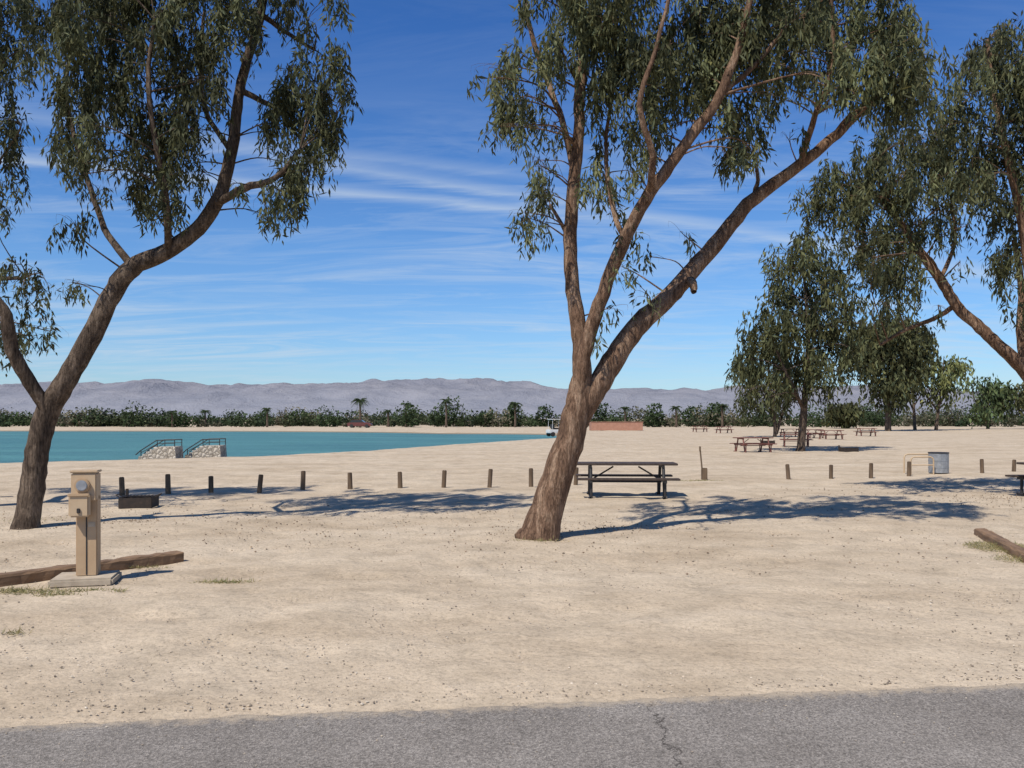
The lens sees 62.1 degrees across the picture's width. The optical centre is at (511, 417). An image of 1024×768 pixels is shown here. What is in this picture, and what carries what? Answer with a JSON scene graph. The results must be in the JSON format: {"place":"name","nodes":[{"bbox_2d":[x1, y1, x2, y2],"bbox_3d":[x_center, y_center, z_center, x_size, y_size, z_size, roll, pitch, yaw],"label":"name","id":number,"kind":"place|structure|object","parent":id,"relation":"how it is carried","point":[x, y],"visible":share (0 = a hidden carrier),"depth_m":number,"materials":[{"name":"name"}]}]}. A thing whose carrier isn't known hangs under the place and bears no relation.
{"place":"outdoors","nodes":[
{"label":"outdoors","id":0,"kind":"place"},
{"bbox_2d":[0,431,556,462],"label":"lake water","id":1,"kind":"structure","parent":0,"point":[85,445],"depth_m":67.66,"materials":[{"name":"teal liquid"}]},
{"bbox_2d":[0,419,1023,727],"bbox_3d":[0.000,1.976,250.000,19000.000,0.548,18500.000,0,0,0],"label":"sand ground","id":2,"kind":"structure","parent":0,"point":[752,623],"depth_m":9.29,"materials":[{"name":"beige sand"}]},
{"bbox_2d":[0,0,68,376],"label":"eucalyptus tree","id":3,"kind":"object","parent":2,"relation":"on","point":[11,132],"visible":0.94,"depth_m":15.73,"materials":[{"name":"green plant"}]},
{"bbox_2d":[48,469,121,588],"bbox_3d":[-4.546,1.160,9.070,0.620,1.210,0.500,0,0,-14],"label":"electrical pedestal","id":4,"kind":"object","parent":2,"relation":"on","point":[84,496],"visible":1,"depth_m":9.00,"materials":[{"name":"metal"}]},
{"bbox_2d":[87,409,96,426],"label":"palm tree","id":5,"kind":"object","parent":2,"relation":"on","point":[92,411],"visible":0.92,"depth_m":171.85,"materials":[{"name":"green plant"}]},
{"bbox_2d":[0,550,183,586],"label":"landscape timber","id":6,"kind":"object","parent":2,"relation":"on","point":[52,572],"visible":0.68,"depth_m":9.69,"materials":[{"name":"brown wood"}]},
{"bbox_2d":[119,477,124,495],"bbox_3d":[-8.864,1.595,19.318,0.121,0.509,0.124,-2,0,-37],"label":"wooden post","id":7,"kind":"object","parent":2,"relation":"on","point":[121,486],"visible":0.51,"depth_m":19.27,"materials":[{"name":"brown wood"}]},
{"bbox_2d":[120,412,135,426],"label":"palm tree","id":8,"kind":"object","parent":2,"relation":"on","point":[124,414],"visible":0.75,"depth_m":169.34,"materials":[{"name":"green plant"}]},
{"bbox_2d":[116,489,161,508],"bbox_3d":[-7.338,1.580,16.736,0.820,0.340,0.582,0,0,-8],"label":"fire ring","id":9,"kind":"object","parent":2,"relation":"on","point":[127,501],"visible":1,"depth_m":16.47,"materials":[{"name":"metal"}]},
{"bbox_2d":[135,439,182,458],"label":"stone stairs","id":10,"kind":"structure","parent":2,"relation":"on","point":[166,452],"depth_m":37.62,"materials":[{"name":"stone"}]},
{"bbox_2d":[165,474,170,493],"bbox_3d":[-7.921,1.571,19.572,0.124,0.559,0.127,0,-2,-41],"label":"wooden post","id":11,"kind":"object","parent":2,"relation":"on","point":[167,484],"visible":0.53,"depth_m":19.53,"materials":[{"name":"brown wood"}]},
{"bbox_2d":[166,410,177,426],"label":"palm tree","id":12,"kind":"object","parent":2,"relation":"on","point":[172,413],"visible":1,"depth_m":159.84,"materials":[{"name":"green plant"}]},
{"bbox_2d":[0,0,364,529],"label":"eucalyptus tree","id":13,"kind":"object","parent":2,"relation":"on","point":[66,30],"visible":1,"depth_m":13.21,"materials":[{"name":"green plant"}]},
{"bbox_2d":[183,438,226,457],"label":"stone stairs","id":14,"kind":"structure","parent":2,"relation":"on","point":[206,451],"depth_m":39.15,"materials":[{"name":"stone"}]},
{"bbox_2d":[199,410,211,422],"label":"palm tree","id":15,"kind":"object","parent":2,"relation":"on","point":[204,412],"visible":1,"depth_m":167.67,"materials":[{"name":"green plant"}]},
{"bbox_2d":[208,476,213,492],"bbox_3d":[-7.023,1.602,19.833,0.114,0.496,0.117,1,1,44],"label":"wooden post","id":16,"kind":"object","parent":2,"relation":"on","point":[210,484],"visible":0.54,"depth_m":19.79,"materials":[{"name":"brown wood"}]},
{"bbox_2d":[257,474,262,492],"bbox_3d":[-5.959,1.593,20.101,0.114,0.514,0.111,8,-7,-36],"label":"wooden post","id":17,"kind":"object","parent":2,"relation":"on","point":[260,483],"visible":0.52,"depth_m":20.06,"materials":[{"name":"brown wood"}]},
{"bbox_2d":[261,408,271,426],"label":"palm tree","id":18,"kind":"object","parent":2,"relation":"on","point":[266,410],"visible":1,"depth_m":161.82,"materials":[{"name":"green plant"}]},
{"bbox_2d":[300,471,305,489],"bbox_3d":[-5.080,1.567,20.660,0.122,0.565,0.120,2,0,4],"label":"wooden post","id":19,"kind":"object","parent":2,"relation":"on","point":[303,480],"visible":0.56,"depth_m":20.61,"materials":[{"name":"brown wood"}]},
{"bbox_2d":[348,472,352,488],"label":"wooden post","id":20,"kind":"object","parent":2,"relation":"on","point":[350,485],"visible":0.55,"depth_m":20.90,"materials":[{"name":"brown wood"}]},
{"bbox_2d":[350,398,368,427],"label":"palm tree","id":21,"kind":"object","parent":2,"relation":"on","point":[361,402],"visible":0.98,"depth_m":155.81,"materials":[{"name":"green plant"}]},
{"bbox_2d":[347,420,372,427],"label":"parked car","id":22,"kind":"object","parent":2,"relation":"on","point":[352,423],"visible":1,"depth_m":150.91,"materials":[{"name":"red paint"}]},
{"bbox_2d":[382,409,392,426],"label":"palm tree","id":23,"kind":"object","parent":2,"relation":"on","point":[388,412],"visible":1,"depth_m":167.82,"materials":[{"name":"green plant"}]},
{"bbox_2d":[398,472,402,487],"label":"wooden post","id":24,"kind":"object","parent":2,"relation":"on","point":[400,485],"visible":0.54,"depth_m":21.20,"materials":[{"name":"brown wood"}]},
{"bbox_2d":[441,470,446,487],"bbox_3d":[-1.712,1.583,21.403,0.110,0.534,0.112,1,3,-40],"label":"wooden post","id":25,"kind":"object","parent":2,"relation":"on","point":[444,473],"visible":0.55,"depth_m":21.36,"materials":[{"name":"brown wood"}]},
{"bbox_2d":[440,399,453,426],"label":"palm tree","id":26,"kind":"object","parent":2,"relation":"on","point":[445,401],"visible":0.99,"depth_m":157.82,"materials":[{"name":"green plant"}]},
{"bbox_2d":[487,469,492,487],"bbox_3d":[-0.558,1.571,21.558,0.113,0.558,0.110,5,-3,-40],"label":"wooden post","id":27,"kind":"object","parent":2,"relation":"on","point":[490,474],"visible":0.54,"depth_m":21.51,"materials":[{"name":"brown wood"}]},
{"bbox_2d":[0,396,1023,427],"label":"distant tree line","id":28,"kind":"object","parent":2,"relation":"on","point":[402,418],"visible":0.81,"depth_m":171.83,"materials":[{"name":"green plant"}]},
{"bbox_2d":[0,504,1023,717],"bbox_3d":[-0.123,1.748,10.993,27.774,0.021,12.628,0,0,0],"label":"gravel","id":29,"kind":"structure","parent":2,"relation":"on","point":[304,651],"depth_m":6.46,"materials":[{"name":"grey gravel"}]},
{"bbox_2d":[0,483,1023,574],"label":"leaf litter","id":30,"kind":"object","parent":2,"relation":"on","point":[522,518],"visible":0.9,"depth_m":13.92,"materials":[{"name":"brown plant"}]},
{"bbox_2d":[507,402,521,426],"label":"palm tree","id":31,"kind":"object","parent":2,"relation":"on","point":[514,404],"visible":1,"depth_m":161.80,"materials":[{"name":"green plant"}]},
{"bbox_2d":[529,468,532,486],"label":"wooden post","id":32,"kind":"object","parent":2,"relation":"on","point":[530,477],"visible":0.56,"depth_m":21.83,"materials":[{"name":"brown wood"}]},
{"bbox_2d":[546,419,559,436],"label":"utility cart","id":33,"kind":"object","parent":2,"relation":"on","point":[552,432],"visible":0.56,"depth_m":79.89,"materials":[{"name":"white paint"}]},
{"bbox_2d":[574,467,578,484],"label":"wooden post","id":34,"kind":"object","parent":2,"relation":"on","point":[576,477],"visible":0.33,"depth_m":22.15,"materials":[{"name":"brown wood"}]},
{"bbox_2d":[591,422,642,430],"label":"wall front","id":35,"kind":"structure","parent":2,"relation":"on","point":[619,426],"depth_m":118.88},
{"bbox_2d":[619,406,630,421],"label":"palm tree","id":36,"kind":"object","parent":2,"relation":"on","point":[625,409],"visible":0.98,"depth_m":165.81,"materials":[{"name":"green plant"}]},
{"bbox_2d":[576,462,680,498],"bbox_3d":[2.538,1.377,18.944,2.200,0.769,1.520,0,0,3],"label":"picnic table","id":37,"kind":"object","parent":2,"relation":"on","point":[659,480],"visible":0.92,"depth_m":18.61,"materials":[{"name":"brown metal"}]},
{"bbox_2d":[668,406,682,426],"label":"palm tree","id":38,"kind":"object","parent":2,"relation":"on","point":[676,408],"visible":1,"depth_m":159.84,"materials":[{"name":"green plant"}]},
{"bbox_2d":[691,426,708,431],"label":"picnic table","id":39,"kind":"object","parent":2,"relation":"on","point":[695,428],"visible":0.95,"depth_m":105.81,"materials":[{"name":"red wood"}]},
{"bbox_2d":[699,446,706,479],"bbox_3d":[5.394,1.300,24.012,0.235,1.004,0.120,0,0,0],"label":"marker post","id":40,"kind":"object","parent":2,"relation":"on","point":[703,473],"visible":0.87,"depth_m":23.95,"materials":[{"name":"brown wood"}]},
{"bbox_2d":[467,0,969,540],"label":"eucalyptus tree","id":41,"kind":"object","parent":2,"relation":"on","point":[739,40],"visible":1,"depth_m":12.12,"materials":[{"name":"green plant"}]},
{"bbox_2d":[714,404,730,425],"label":"palm tree","id":42,"kind":"object","parent":2,"relation":"on","point":[722,406],"visible":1,"depth_m":157.81,"materials":[{"name":"green plant"}]},
{"bbox_2d":[715,426,733,432],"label":"picnic table","id":43,"kind":"object","parent":2,"relation":"on","point":[720,429],"visible":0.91,"depth_m":99.24,"materials":[{"name":"red wood"}]},
{"bbox_2d":[729,437,775,452],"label":"picnic table","id":44,"kind":"object","parent":2,"relation":"on","point":[745,445],"visible":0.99,"depth_m":43.59,"materials":[{"name":"red wood"}]},
{"bbox_2d":[723,331,801,436],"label":"eucalyptus tree","id":45,"kind":"object","parent":2,"relation":"on","point":[776,428],"visible":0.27,"depth_m":77.57,"materials":[{"name":"green plant"}]},
{"bbox_2d":[785,464,790,478],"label":"wooden post","id":46,"kind":"object","parent":2,"relation":"on","point":[787,467],"visible":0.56,"depth_m":24.35,"materials":[{"name":"brown wood"}]},
{"bbox_2d":[779,429,797,436],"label":"picnic table","id":47,"kind":"object","parent":2,"relation":"on","point":[783,432],"visible":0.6,"depth_m":78.27,"materials":[{"name":"red wood"}]},
{"bbox_2d":[779,434,812,446],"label":"picnic table","id":48,"kind":"object","parent":2,"relation":"on","point":[807,441],"visible":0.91,"depth_m":51.84,"materials":[{"name":"red wood"}]},
{"bbox_2d":[733,226,882,450],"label":"eucalyptus tree","id":49,"kind":"object","parent":2,"relation":"on","point":[810,373],"visible":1,"depth_m":44.13,"materials":[{"name":"green plant"}]},
{"bbox_2d":[806,429,823,437],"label":"picnic table","id":50,"kind":"object","parent":2,"relation":"on","point":[808,430],"visible":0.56,"depth_m":74.10,"materials":[{"name":"red wood"}]},
{"bbox_2d":[829,465,832,478],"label":"wooden post","id":51,"kind":"object","parent":2,"relation":"on","point":[830,471],"visible":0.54,"depth_m":24.54,"materials":[{"name":"brown wood"}]},
{"bbox_2d":[818,430,846,439],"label":"picnic table","id":52,"kind":"object","parent":2,"relation":"on","point":[826,435],"visible":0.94,"depth_m":68.81,"materials":[{"name":"red wood"}]},
{"bbox_2d":[821,396,866,428],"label":"mesquite tree","id":53,"kind":"object","parent":2,"relation":"on","point":[846,415],"visible":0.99,"depth_m":140.68,"materials":[{"name":"green plant"}]},
{"bbox_2d":[838,445,858,451],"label":"fire ring","id":54,"kind":"object","parent":2,"relation":"on","point":[849,449],"visible":0.89,"depth_m":43.47,"materials":[{"name":"metal"}]},
{"bbox_2d":[853,428,878,435],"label":"picnic table","id":55,"kind":"object","parent":2,"relation":"on","point":[870,431],"visible":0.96,"depth_m":82.27,"materials":[{"name":"red wood"}]},
{"bbox_2d":[869,463,872,477],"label":"wooden post","id":56,"kind":"object","parent":2,"relation":"on","point":[870,470],"visible":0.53,"depth_m":24.75,"materials":[{"name":"brown wood"}]},
{"bbox_2d":[837,307,941,430],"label":"eucalyptus tree","id":57,"kind":"object","parent":2,"relation":"on","point":[885,369],"visible":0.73,"depth_m":112.70,"materials":[{"name":"green plant"}]},
{"bbox_2d":[782,10,1023,381],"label":"eucalyptus tree","id":58,"kind":"object","parent":2,"relation":"on","point":[861,194],"visible":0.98,"depth_m":18.29,"materials":[{"name":"green plant"}]},
{"bbox_2d":[907,461,910,475],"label":"wooden post","id":59,"kind":"object","parent":2,"relation":"on","point":[908,468],"visible":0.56,"depth_m":25.60,"materials":[{"name":"brown wood"}]},
{"bbox_2d":[892,356,937,429],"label":"eucalyptus tree","id":60,"kind":"object","parent":2,"relation":"on","point":[921,404],"visible":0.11,"depth_m":123.83,"materials":[{"name":"green plant"}]},
{"bbox_2d":[903,453,933,474],"bbox_3d":[13.025,1.438,26.598,1.498,0.624,0.818,0,0,0],"label":"pipe rail","id":61,"kind":"object","parent":2,"relation":"on","point":[917,457],"visible":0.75,"depth_m":26.21,"materials":[{"name":"beige paint"}]},
{"bbox_2d":[928,452,948,472],"bbox_3d":[13.330,1.389,26.562,0.610,0.642,0.610,0,0,0],"label":"trash can","id":62,"kind":"object","parent":2,"relation":"on","point":[941,462],"visible":0.98,"depth_m":26.32,"materials":[{"name":"metal"}]},
{"bbox_2d":[915,354,977,429],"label":"palo verde tree","id":63,"kind":"object","parent":2,"relation":"on","point":[954,371],"visible":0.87,"depth_m":123.12,"materials":[{"name":"green plant"}]},
{"bbox_2d":[980,459,983,472],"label":"wooden post","id":64,"kind":"object","parent":2,"relation":"on","point":[981,465],"visible":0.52,"depth_m":26.52,"materials":[{"name":"brown wood"}]},
{"bbox_2d":[962,373,1018,428],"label":"palo verde tree","id":65,"kind":"object","parent":2,"relation":"on","point":[995,395],"visible":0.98,"depth_m":134.18,"materials":[{"name":"green plant"}]},
{"bbox_2d":[974,528,1023,562],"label":"landscape timber","id":66,"kind":"object","parent":2,"relation":"on","point":[985,534],"visible":0.78,"depth_m":11.58,"materials":[{"name":"brown wood"}]},
{"bbox_2d":[999,382,1023,418],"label":"mesquite tree","id":67,"kind":"object","parent":2,"relation":"on","point":[1019,405],"visible":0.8,"depth_m":134.27,"materials":[{"name":"green plant"}]},
{"bbox_2d":[1012,460,1015,471],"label":"wooden post","id":68,"kind":"object","parent":2,"relation":"on","point":[1013,465],"visible":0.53,"depth_m":27.50,"materials":[{"name":"brown wood"}]},
{"bbox_2d":[1005,462,1023,495],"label":"picnic table","id":69,"kind":"object","parent":2,"relation":"on","point":[1021,478],"visible":1,"depth_m":19.34,"materials":[{"name":"brown metal"}]},
{"bbox_2d":[0,683,1023,767],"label":"asphalt road","id":70,"kind":"structure","parent":0,"point":[580,737],"depth_m":4.66,"materials":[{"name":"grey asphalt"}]},
{"bbox_2d":[0,378,1023,418],"bbox_3d":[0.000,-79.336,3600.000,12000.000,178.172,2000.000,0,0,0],"label":"mountain range","id":71,"kind":"structure","parent":0,"point":[425,395],"depth_m":3073.58,"materials":[{"name":"stone"}]},
{"bbox_2d":[0,479,1023,634],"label":"dry grass","id":72,"kind":"structure","parent":0,"point":[63,592],"depth_m":8.97,"materials":[{"name":"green plant"}]},
{"bbox_2d":[0,0,1023,390],"label":"sky","id":73,"kind":"structure","parent":0,"point":[411,268],"materials":[{"name":"blue"}]}
]}

